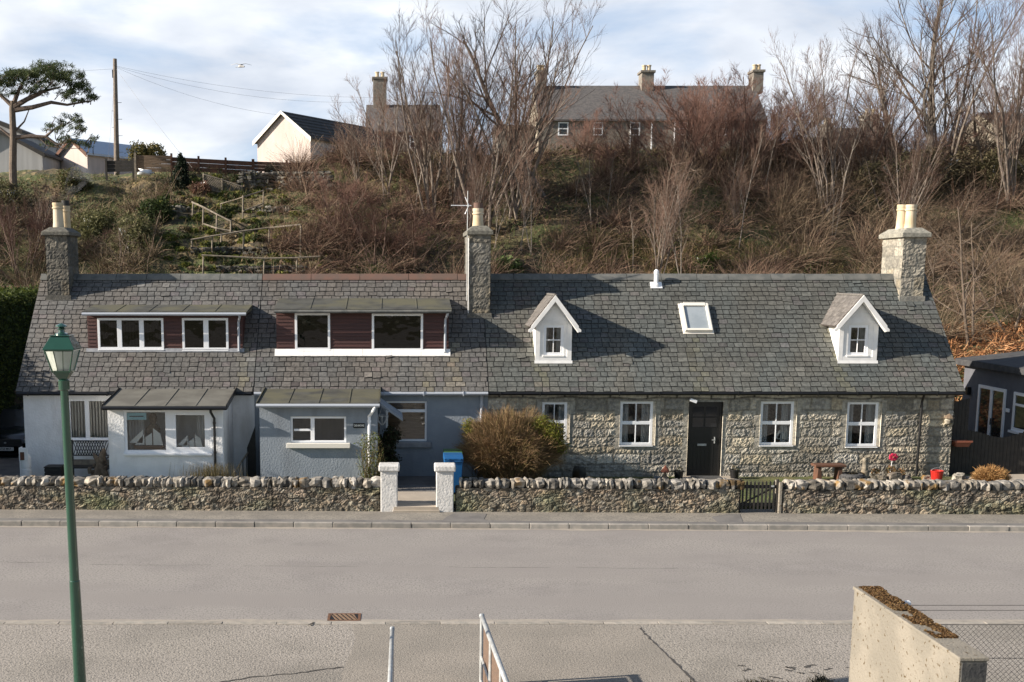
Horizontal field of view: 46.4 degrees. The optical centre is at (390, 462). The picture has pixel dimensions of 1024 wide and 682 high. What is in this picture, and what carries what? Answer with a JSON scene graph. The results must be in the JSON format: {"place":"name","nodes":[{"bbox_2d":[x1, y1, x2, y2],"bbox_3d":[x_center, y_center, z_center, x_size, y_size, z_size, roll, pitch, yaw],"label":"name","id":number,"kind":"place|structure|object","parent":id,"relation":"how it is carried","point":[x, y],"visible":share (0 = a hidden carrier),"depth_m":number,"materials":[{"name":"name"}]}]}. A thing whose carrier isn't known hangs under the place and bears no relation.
{"place":"outdoors","nodes":[
{"label":"outdoors","id":0,"kind":"place"},
{"bbox_2d":[0,456,19,475],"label":"driveway","id":1,"kind":"structure","parent":0,"point":[9,465],"depth_m":35.16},
{"bbox_2d":[0,403,25,455],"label":"parked car","id":2,"kind":"object","parent":1,"relation":"on","point":[12,433],"visible":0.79,"depth_m":37.24,"materials":[{"name":"black paint"}]},
{"bbox_2d":[379,462,399,511],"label":"gate pier","id":3,"kind":"structure","parent":0,"point":[389,485],"depth_m":28.94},
{"bbox_2d":[393,492,439,512],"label":"garden path","id":4,"kind":"structure","parent":0,"point":[416,502],"depth_m":29.41,"materials":[{"name":"concrete"}]},
{"bbox_2d":[398,476,435,491],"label":"yard","id":5,"kind":"structure","parent":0,"point":[416,483],"depth_m":32.15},
{"bbox_2d":[434,462,455,511],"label":"gate pier","id":6,"kind":"structure","parent":0,"point":[444,485],"depth_m":28.90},
{"bbox_2d":[19,474,973,508],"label":"garden ground","id":7,"kind":"structure","parent":0,"point":[767,479],"depth_m":32.95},
{"bbox_2d":[71,440,108,475],"bbox_3d":[-8.300,-0.027,32.642,1.096,1.148,0.580,0,9,0],"label":"garden bench","id":8,"kind":"object","parent":7,"relation":"on","point":[82,463],"visible":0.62,"depth_m":32.84,"materials":[{"name":"grey metal"}]},
{"bbox_2d":[353,430,386,477],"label":"climbing rose","id":9,"kind":"object","parent":7,"relation":"on","point":[371,474],"visible":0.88,"depth_m":30.93,"materials":[{"name":"green plant"}]},
{"bbox_2d":[378,425,403,476],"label":"evergreen shrub","id":10,"kind":"object","parent":7,"relation":"on","point":[389,439],"visible":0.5,"depth_m":31.77,"materials":[{"name":"green plant"}]},
{"bbox_2d":[450,399,570,479],"bbox_3d":[3.264,-0.569,32.032,3.369,2.378,2.665,0,9,0],"label":"garden bush","id":11,"kind":"object","parent":7,"relation":"on","point":[509,445],"visible":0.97,"depth_m":31.50,"materials":[{"name":"brown plant"}]},
{"bbox_2d":[949,399,1023,473],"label":"timber fence","id":12,"kind":"object","parent":7,"relation":"on","point":[983,450],"visible":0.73,"depth_m":33.71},
{"bbox_2d":[0,528,1023,622],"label":"road","id":13,"kind":"structure","parent":0,"point":[256,573],"depth_m":23.39,"materials":[{"name":"asphalt"}]},
{"bbox_2d":[0,619,1023,621],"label":"gutter silt","id":14,"kind":"object","parent":13,"relation":"on","point":[548,620],"visible":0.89,"depth_m":20.19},
{"bbox_2d":[0,526,1023,532],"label":"gutter silt","id":15,"kind":"object","parent":13,"relation":"on","point":[530,529],"visible":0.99,"depth_m":27.44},
{"bbox_2d":[0,623,1023,681],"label":"lay by","id":16,"kind":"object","parent":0,"point":[227,652],"depth_m":18.59,"materials":[{"name":"concrete"}]},
{"bbox_2d":[42,323,85,681],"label":"street lamp","id":17,"kind":"object","parent":16,"relation":"on","point":[62,348],"visible":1,"depth_m":14.66,"materials":[{"name":"metal"}]},
{"bbox_2d":[479,613,508,681],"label":"handrail","id":18,"kind":"object","parent":16,"relation":"on","point":[491,668],"visible":1,"depth_m":16.02,"materials":[{"name":"metal"}]},
{"bbox_2d":[342,625,689,681],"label":"lay by patch","id":19,"kind":"object","parent":16,"relation":"on","point":[527,653],"visible":1,"depth_m":18.38,"materials":[{"name":"concrete"}]},
{"bbox_2d":[849,586,988,681],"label":"rendered wall","id":20,"kind":"structure","parent":16,"relation":"on","point":[895,639],"depth_m":14.82,"materials":[{"name":"beige concrete"}]},
{"bbox_2d":[904,600,1023,681],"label":"chain link fence","id":21,"kind":"object","parent":16,"relation":"on","point":[907,602],"visible":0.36,"depth_m":15.97,"materials":[{"name":"grey metal"}]},
{"bbox_2d":[0,145,1023,405],"bbox_3d":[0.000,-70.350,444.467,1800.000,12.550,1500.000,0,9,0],"label":"ground","id":22,"kind":"structure","parent":0,"point":[100,195],"depth_m":52.82,"materials":[{"name":"plant"}]},
{"bbox_2d":[0,282,38,413],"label":"clipped hedge","id":23,"kind":"object","parent":22,"relation":"on","point":[17,305],"visible":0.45,"depth_m":41.52,"materials":[{"name":"green plant"}]},
{"bbox_2d":[0,176,38,214],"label":"shrub","id":24,"kind":"object","parent":22,"relation":"on","point":[6,187],"visible":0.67,"depth_m":56.20,"materials":[{"name":"green plant"}]},
{"bbox_2d":[0,130,62,172],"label":"shed","id":25,"kind":"structure","parent":22,"relation":"on","point":[31,155],"depth_m":64.26,"materials":[{"name":"paint"}]},
{"bbox_2d":[0,181,76,282],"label":"shrub","id":26,"kind":"object","parent":22,"relation":"on","point":[11,235],"visible":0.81,"depth_m":51.35,"materials":[{"name":"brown plant"}]},
{"bbox_2d":[0,59,99,206],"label":"pine tree","id":27,"kind":"object","parent":22,"relation":"on","point":[51,72],"visible":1,"depth_m":55.92,"materials":[{"name":"green plant"}]},
{"bbox_2d":[55,164,93,195],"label":"shrub","id":28,"kind":"object","parent":22,"relation":"on","point":[71,182],"visible":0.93,"depth_m":57.78,"materials":[{"name":"green plant"}]},
{"bbox_2d":[70,203,118,244],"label":"shrub","id":29,"kind":"object","parent":22,"relation":"on","point":[96,221],"visible":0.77,"depth_m":53.58,"materials":[{"name":"green plant"}]},
{"bbox_2d":[0,164,193,287],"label":"scrub","id":30,"kind":"object","parent":22,"relation":"on","point":[98,257],"visible":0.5,"depth_m":52.18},
{"bbox_2d":[55,138,140,174],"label":"shed","id":31,"kind":"structure","parent":22,"relation":"on","point":[84,161],"depth_m":66.98,"materials":[{"name":"paint"}]},
{"bbox_2d":[112,58,122,174],"bbox_3d":[-14.321,-18.015,61.918,0.514,5.980,0.290,3,10,21],"label":"utility pole","id":32,"kind":"object","parent":22,"relation":"on","point":[116,122],"visible":0.87,"depth_m":61.83,"materials":[{"name":"brown wood"}]},
{"bbox_2d":[101,210,158,260],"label":"shrub","id":33,"kind":"object","parent":22,"relation":"on","point":[137,228],"visible":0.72,"depth_m":51.27,"materials":[{"name":"green plant"}]},
{"bbox_2d":[16,200,262,476],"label":"white cottage","id":34,"kind":"structure","parent":22,"relation":"on","point":[176,354],"depth_m":33.40,"materials":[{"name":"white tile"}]},
{"bbox_2d":[69,399,107,439],"bbox_3d":[-8.461,-1.227,33.356,1.166,1.156,0.183,0,9,0],"label":"window frame","id":35,"kind":"structure","parent":34,"relation":"in","point":[86,402],"depth_m":33.38,"materials":[{"name":"white plastic"}]},
{"bbox_2d":[134,153,172,182],"bbox_3d":[-11.764,-14.563,58.832,1.909,1.631,0.100,0,9,0],"label":"timber fence","id":36,"kind":"object","parent":22,"relation":"on","point":[160,163],"visible":0.88,"depth_m":58.80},
{"bbox_2d":[135,196,176,224],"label":"shrub","id":37,"kind":"object","parent":22,"relation":"on","point":[155,206],"visible":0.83,"depth_m":53.10,"materials":[{"name":"green plant"}]},
{"bbox_2d":[170,154,251,175],"bbox_3d":[-8.818,-14.404,58.654,4.116,1.666,0.100,0,9,0],"label":"timber fence","id":38,"kind":"object","parent":22,"relation":"on","point":[219,164],"visible":0.62,"depth_m":58.62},
{"bbox_2d":[162,175,331,273],"bbox_3d":[-6.661,-10.780,53.604,8.554,5.085,9.185,0,9,0],"label":"dead ground cover","id":39,"kind":"object","parent":22,"relation":"on","point":[188,227],"visible":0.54,"depth_m":52.02,"materials":[{"name":"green plant"}]},
{"bbox_2d":[160,174,336,270],"bbox_3d":[-6.529,-10.876,53.698,7.780,5.086,10.222,-2,9,-10],"label":"dark ground cover","id":40,"kind":"object","parent":22,"relation":"on","point":[259,224],"visible":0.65,"depth_m":52.49,"materials":[{"name":"green plant"}]},
{"bbox_2d":[160,173,337,273],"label":"mossy tussocks","id":41,"kind":"object","parent":22,"relation":"on","point":[247,239],"visible":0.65,"depth_m":52.52,"materials":[{"name":"green plant"}]},
{"bbox_2d":[236,170,334,190],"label":"drystone wall","id":42,"kind":"structure","parent":22,"relation":"on","point":[249,183],"depth_m":56.53,"materials":[{"name":"stone"}]},
{"bbox_2d":[252,110,390,172],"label":"house","id":43,"kind":"structure","parent":22,"relation":"on","point":[280,128],"depth_m":66.25,"materials":[{"name":"paint"}]},
{"bbox_2d":[301,162,378,232],"bbox_3d":[-2.531,-11.521,51.454,4.251,3.472,4.072,-4,10,-26],"label":"shrub","id":44,"kind":"object","parent":22,"relation":"on","point":[324,197],"visible":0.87,"depth_m":51.39,"materials":[{"name":"brown plant"}]},
{"bbox_2d":[329,109,367,180],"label":"bare tree","id":45,"kind":"object","parent":22,"relation":"on","point":[352,147],"visible":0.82,"depth_m":55.40,"materials":[{"name":"brown plant"}]},
{"bbox_2d":[307,192,436,266],"bbox_3d":[-0.617,-9.734,49.392,3.884,3.386,5.487,-6,11,-33],"label":"shrub","id":46,"kind":"object","parent":22,"relation":"on","point":[374,220],"visible":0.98,"depth_m":49.79,"materials":[{"name":"brown plant"}]},
{"bbox_2d":[254,203,492,478],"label":"blue cottage","id":47,"kind":"structure","parent":22,"relation":"on","point":[338,356],"depth_m":33.38,"materials":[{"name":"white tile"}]},
{"bbox_2d":[386,401,431,447],"bbox_3d":[0.449,-1.085,33.258,1.408,1.298,0.306,0,9,0],"label":"window frame","id":48,"kind":"structure","parent":47,"relation":"in","point":[413,425],"depth_m":33.36,"materials":[{"name":"white plastic"}]},
{"bbox_2d":[328,55,439,197],"bbox_3d":[-0.715,-15.501,54.657,5.084,6.773,4.610,-2,9,-15],"label":"bare tree","id":49,"kind":"object","parent":22,"relation":"on","point":[381,165],"visible":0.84,"depth_m":53.84,"materials":[{"name":"brown plant"}]},
{"bbox_2d":[366,72,441,152],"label":"house","id":50,"kind":"structure","parent":22,"relation":"on","point":[377,79],"depth_m":77.61,"materials":[{"name":"stone"}]},
{"bbox_2d":[366,2,475,220],"bbox_3d":[1.442,-14.989,52.364,5.972,9.198,5.311,-5,10,-29],"label":"bare tree","id":51,"kind":"object","parent":22,"relation":"on","point":[421,163],"visible":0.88,"depth_m":52.08,"materials":[{"name":"brown plant"}]},
{"bbox_2d":[383,178,488,269],"bbox_3d":[0.906,-10.082,50.416,5.074,4.040,6.921,-8,12,-40],"label":"shrub","id":52,"kind":"object","parent":22,"relation":"on","point":[414,215],"visible":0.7,"depth_m":49.56,"materials":[{"name":"brown plant"}]},
{"bbox_2d":[449,135,503,230],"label":"bare tree","id":53,"kind":"object","parent":22,"relation":"on","point":[476,186],"visible":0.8,"depth_m":49.57,"materials":[{"name":"brown plant"}]},
{"bbox_2d":[428,10,527,209],"bbox_3d":[3.629,-15.762,53.736,5.000,8.950,5.513,4,10,26],"label":"bare tree","id":54,"kind":"object","parent":22,"relation":"on","point":[468,126],"visible":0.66,"depth_m":53.29,"materials":[{"name":"brown plant"}]},
{"bbox_2d":[380,0,591,227],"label":"bare tree","id":55,"kind":"object","parent":22,"relation":"on","point":[441,97],"visible":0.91,"depth_m":50.86,"materials":[{"name":"brown plant"}]},
{"bbox_2d":[421,0,601,198],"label":"bare tree","id":56,"kind":"object","parent":22,"relation":"on","point":[483,83],"visible":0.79,"depth_m":53.54,"materials":[{"name":"brown plant"}]},
{"bbox_2d":[0,520,1023,530],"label":"kerb","id":57,"kind":"structure","parent":22,"relation":"on","point":[519,525],"depth_m":27.55,"materials":[{"name":"concrete"}]},
{"bbox_2d":[0,144,1023,306],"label":"bank leaves","id":58,"kind":"object","parent":22,"relation":"on","point":[219,202],"visible":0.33,"depth_m":53.09,"materials":[{"name":"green plant"}]},
{"bbox_2d":[0,621,1023,624],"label":"kerb","id":59,"kind":"structure","parent":22,"relation":"on","point":[456,622],"depth_m":20.04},
{"bbox_2d":[435,0,606,219],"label":"bare tree","id":60,"kind":"object","parent":22,"relation":"on","point":[542,98],"visible":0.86,"depth_m":51.63,"materials":[{"name":"brown plant"}]},
{"bbox_2d":[555,105,614,154],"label":"bare tree","id":61,"kind":"object","parent":22,"relation":"on","point":[590,126],"visible":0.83,"depth_m":57.94,"materials":[{"name":"brown plant"}]},
{"bbox_2d":[234,114,1023,315],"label":"bramble thicket","id":62,"kind":"object","parent":22,"relation":"on","point":[302,166],"visible":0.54,"depth_m":52.14,"materials":[{"name":"plant"}]},
{"bbox_2d":[589,98,688,174],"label":"bare tree","id":63,"kind":"object","parent":22,"relation":"on","point":[631,138],"visible":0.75,"depth_m":55.81,"materials":[{"name":"brown plant"}]},
{"bbox_2d":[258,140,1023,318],"bbox_3d":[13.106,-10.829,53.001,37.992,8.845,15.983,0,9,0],"label":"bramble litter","id":64,"kind":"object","parent":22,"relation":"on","point":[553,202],"visible":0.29,"depth_m":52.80,"materials":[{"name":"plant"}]},
{"bbox_2d":[529,64,766,152],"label":"house","id":65,"kind":"structure","parent":22,"relation":"on","point":[595,97],"depth_m":72.63,"materials":[{"name":"stone"}]},
{"bbox_2d":[633,152,697,273],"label":"bare tree","id":66,"kind":"object","parent":22,"relation":"on","point":[664,242],"visible":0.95,"depth_m":48.85,"materials":[{"name":"brown plant"}]},
{"bbox_2d":[591,68,741,178],"bbox_3d":[13.068,-15.485,55.188,5.840,5.658,6.097,-6,11,-35],"label":"bare tree","id":67,"kind":"object","parent":22,"relation":"on","point":[688,119],"visible":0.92,"depth_m":54.45,"materials":[{"name":"brown plant"}]},
{"bbox_2d":[618,130,721,246],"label":"bare tree","id":68,"kind":"object","parent":22,"relation":"on","point":[688,178],"visible":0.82,"depth_m":50.26,"materials":[{"name":"brown plant"}]},
{"bbox_2d":[626,68,760,173],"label":"bare tree","id":69,"kind":"object","parent":22,"relation":"on","point":[681,120],"visible":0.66,"depth_m":55.54,"materials":[{"name":"brown plant"}]},
{"bbox_2d":[638,82,750,168],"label":"bare tree","id":70,"kind":"object","parent":22,"relation":"on","point":[699,105],"visible":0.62,"depth_m":54.85,"materials":[{"name":"brown plant"}]},
{"bbox_2d":[539,226,853,273],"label":"bushes","id":71,"kind":"object","parent":22,"relation":"on","point":[733,246],"visible":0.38,"depth_m":50.58,"materials":[{"name":"brown plant"}]},
{"bbox_2d":[664,71,767,164],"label":"bare tree","id":72,"kind":"object","parent":22,"relation":"on","point":[747,107],"visible":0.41,"depth_m":56.16,"materials":[{"name":"brown plant"}]},
{"bbox_2d":[484,204,964,479],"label":"stone cottage","id":73,"kind":"structure","parent":22,"relation":"on","point":[613,373],"depth_m":33.39,"materials":[{"name":"stone"}]},
{"bbox_2d":[619,401,652,446],"bbox_3d":[6.898,-1.103,33.308,0.943,1.277,0.320,0,9,0],"label":"window frame","id":74,"kind":"structure","parent":73,"relation":"in","point":[646,422],"depth_m":33.32,"materials":[{"name":"white plastic"}]},
{"bbox_2d":[686,402,722,475],"bbox_3d":[8.829,-0.661,33.368,0.969,2.134,0.110,0,9,0],"label":"door","id":75,"kind":"structure","parent":73,"relation":"in","point":[704,418],"depth_m":33.37,"materials":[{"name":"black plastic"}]},
{"bbox_2d":[759,401,793,446],"bbox_3d":[10.836,-1.103,33.308,0.961,1.277,0.320,0,9,0],"label":"window frame","id":76,"kind":"structure","parent":73,"relation":"in","point":[787,413],"depth_m":33.32,"materials":[{"name":"white plastic"}]},
{"bbox_2d":[845,402,878,447],"bbox_3d":[13.232,-1.077,33.312,0.907,1.295,0.320,0,9,0],"label":"window frame","id":77,"kind":"structure","parent":73,"relation":"in","point":[870,416],"depth_m":33.33,"materials":[{"name":"white plastic"}]},
{"bbox_2d":[646,63,849,179],"bbox_3d":[16.211,-15.745,55.615,10.143,5.921,7.436,6,11,32],"label":"bare tree","id":78,"kind":"object","parent":22,"relation":"on","point":[767,125],"visible":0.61,"depth_m":54.36,"materials":[{"name":"brown plant"}]},
{"bbox_2d":[704,67,843,172],"bbox_3d":[18.005,-16.067,55.845,6.168,5.247,5.908,4,10,24],"label":"bare tree","id":79,"kind":"object","parent":22,"relation":"on","point":[770,113],"visible":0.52,"depth_m":55.17,"materials":[{"name":"brown plant"}]},
{"bbox_2d":[761,26,873,218],"bbox_3d":[18.785,-14.974,52.521,5.030,8.982,4.561,0,9,-2],"label":"bare tree","id":80,"kind":"object","parent":22,"relation":"on","point":[818,149],"visible":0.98,"depth_m":52.34,"materials":[{"name":"brown plant"}]},
{"bbox_2d":[712,116,1023,355],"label":"scrub thicket","id":81,"kind":"object","parent":22,"relation":"on","point":[794,212],"visible":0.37,"depth_m":51.54,"materials":[{"name":"plant"}]},
{"bbox_2d":[820,52,928,177],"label":"bare tree","id":82,"kind":"object","parent":22,"relation":"on","point":[869,116],"visible":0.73,"depth_m":54.88,"materials":[{"name":"brown plant"}]},
{"bbox_2d":[836,142,945,219],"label":"bare tree","id":83,"kind":"object","parent":22,"relation":"on","point":[876,197],"visible":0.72,"depth_m":52.98,"materials":[{"name":"brown plant"}]},
{"bbox_2d":[851,149,935,199],"bbox_3d":[23.152,-13.015,54.707,3.730,2.952,2.916,3,9,19],"label":"shrub","id":84,"kind":"object","parent":22,"relation":"on","point":[879,171],"visible":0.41,"depth_m":54.07,"materials":[{"name":"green plant"}]},
{"bbox_2d":[831,11,962,164],"bbox_3d":[23.782,-17.474,56.256,6.844,7.804,5.747,-8,12,-42],"label":"bare tree","id":85,"kind":"object","parent":22,"relation":"on","point":[884,100],"visible":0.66,"depth_m":56.39,"materials":[{"name":"brown plant"}]},
{"bbox_2d":[863,92,937,167],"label":"bare tree","id":86,"kind":"object","parent":22,"relation":"on","point":[903,133],"visible":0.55,"depth_m":55.98,"materials":[{"name":"brown plant"}]},
{"bbox_2d":[823,92,979,169],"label":"bare tree","id":87,"kind":"object","parent":22,"relation":"on","point":[879,142],"visible":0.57,"depth_m":55.16,"materials":[{"name":"brown plant"}]},
{"bbox_2d":[879,104,960,222],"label":"bare tree","id":88,"kind":"object","parent":22,"relation":"on","point":[914,177],"visible":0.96,"depth_m":50.01,"materials":[{"name":"brown plant"}]},
{"bbox_2d":[870,215,984,298],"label":"bare tree","id":89,"kind":"object","parent":22,"relation":"on","point":[935,256],"visible":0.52,"depth_m":46.88,"materials":[{"name":"brown plant"}]},
{"bbox_2d":[845,0,1013,190],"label":"bare tree","id":90,"kind":"object","parent":22,"relation":"on","point":[932,122],"visible":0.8,"depth_m":54.97,"materials":[{"name":"brown plant"}]},
{"bbox_2d":[908,141,982,197],"bbox_3d":[25.870,-13.436,55.105,4.347,2.945,2.715,-4,10,-26],"label":"shrub","id":91,"kind":"object","parent":22,"relation":"on","point":[961,178],"visible":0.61,"depth_m":54.52,"materials":[{"name":"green plant"}]},
{"bbox_2d":[869,0,1023,175],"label":"bare tree","id":92,"kind":"object","parent":22,"relation":"on","point":[965,96],"visible":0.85,"depth_m":54.32,"materials":[{"name":"brown plant"}]},
{"bbox_2d":[903,86,1022,156],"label":"bare tree","id":93,"kind":"object","parent":22,"relation":"on","point":[984,124],"visible":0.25,"depth_m":56.68,"materials":[{"name":"plant"}]},
{"bbox_2d":[910,71,1023,183],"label":"bare tree","id":94,"kind":"object","parent":22,"relation":"on","point":[977,145],"visible":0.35,"depth_m":55.20,"materials":[{"name":"plant"}]},
{"bbox_2d":[917,171,1023,346],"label":"bare tree","id":95,"kind":"object","parent":22,"relation":"on","point":[967,283],"visible":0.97,"depth_m":43.31,"materials":[{"name":"brown plant"}]},
{"bbox_2d":[939,247,1023,331],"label":"bare tree","id":96,"kind":"object","parent":22,"relation":"on","point":[1019,315],"visible":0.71,"depth_m":44.67,"materials":[{"name":"brown plant"}]},
{"bbox_2d":[941,0,1023,206],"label":"bare tree","id":97,"kind":"object","parent":22,"relation":"on","point":[1016,139],"visible":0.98,"depth_m":52.65,"materials":[{"name":"brown plant"}]},
{"bbox_2d":[944,317,1023,400],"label":"bracken bank","id":98,"kind":"structure","parent":22,"relation":"on","point":[1003,336],"depth_m":43.68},
{"bbox_2d":[955,351,1023,436],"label":"flat roofed house","id":99,"kind":"structure","parent":22,"relation":"on","point":[995,382],"depth_m":36.64,"materials":[{"name":"paint"}]},
{"bbox_2d":[975,384,1006,436],"bbox_3d":[18.642,-1.328,36.850,0.075,2.070,1.723,0,9,1],"label":"double door","id":100,"kind":"structure","parent":99,"relation":"in","point":[991,401],"depth_m":36.76,"materials":[{"name":"white plastic"}]},
{"bbox_2d":[1008,392,1023,433],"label":"window frame","id":101,"kind":"structure","parent":99,"relation":"in","point":[1017,423],"depth_m":35.14,"materials":[{"name":"white plastic"}]},
{"bbox_2d":[965,146,1023,198],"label":"shrub","id":102,"kind":"object","parent":22,"relation":"on","point":[993,170],"visible":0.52,"depth_m":54.51,"materials":[{"name":"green plant"}]},
{"bbox_2d":[0,508,1023,527],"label":"pavement","id":103,"kind":"structure","parent":0,"point":[758,515],"depth_m":28.45,"materials":[{"name":"concrete"}]},
{"bbox_2d":[0,475,380,510],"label":"stone wall","id":104,"kind":"structure","parent":103,"relation":"on","point":[236,493],"depth_m":29.14,"materials":[{"name":"stone"}]},
{"bbox_2d":[0,518,1023,525],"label":"pavement tarmac strip","id":105,"kind":"object","parent":103,"relation":"on","point":[608,522],"visible":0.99,"depth_m":27.85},
{"bbox_2d":[441,512,742,523],"bbox_3d":[4.829,1.317,28.269,7.268,0.003,1.143,0,9,1],"label":"pavement patch","id":106,"kind":"object","parent":103,"relation":"on","point":[480,517],"visible":1,"depth_m":28.18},
{"bbox_2d":[455,476,744,512],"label":"stone wall","id":107,"kind":"structure","parent":103,"relation":"on","point":[594,495],"depth_m":28.89,"materials":[{"name":"stone"}]},
{"bbox_2d":[738,478,778,512],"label":"garden gate","id":108,"kind":"structure","parent":107,"relation":"attached to","point":[745,503],"depth_m":28.84,"materials":[{"name":"wood"}]},
{"bbox_2d":[0,0,1023,171],"label":"sky","id":109,"kind":"structure","parent":0,"point":[308,48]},
{"bbox_2d":[781,478,1023,514],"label":"stone wall","id":110,"kind":"structure","parent":0,"point":[892,496],"depth_m":28.70,"materials":[{"name":"stone"}]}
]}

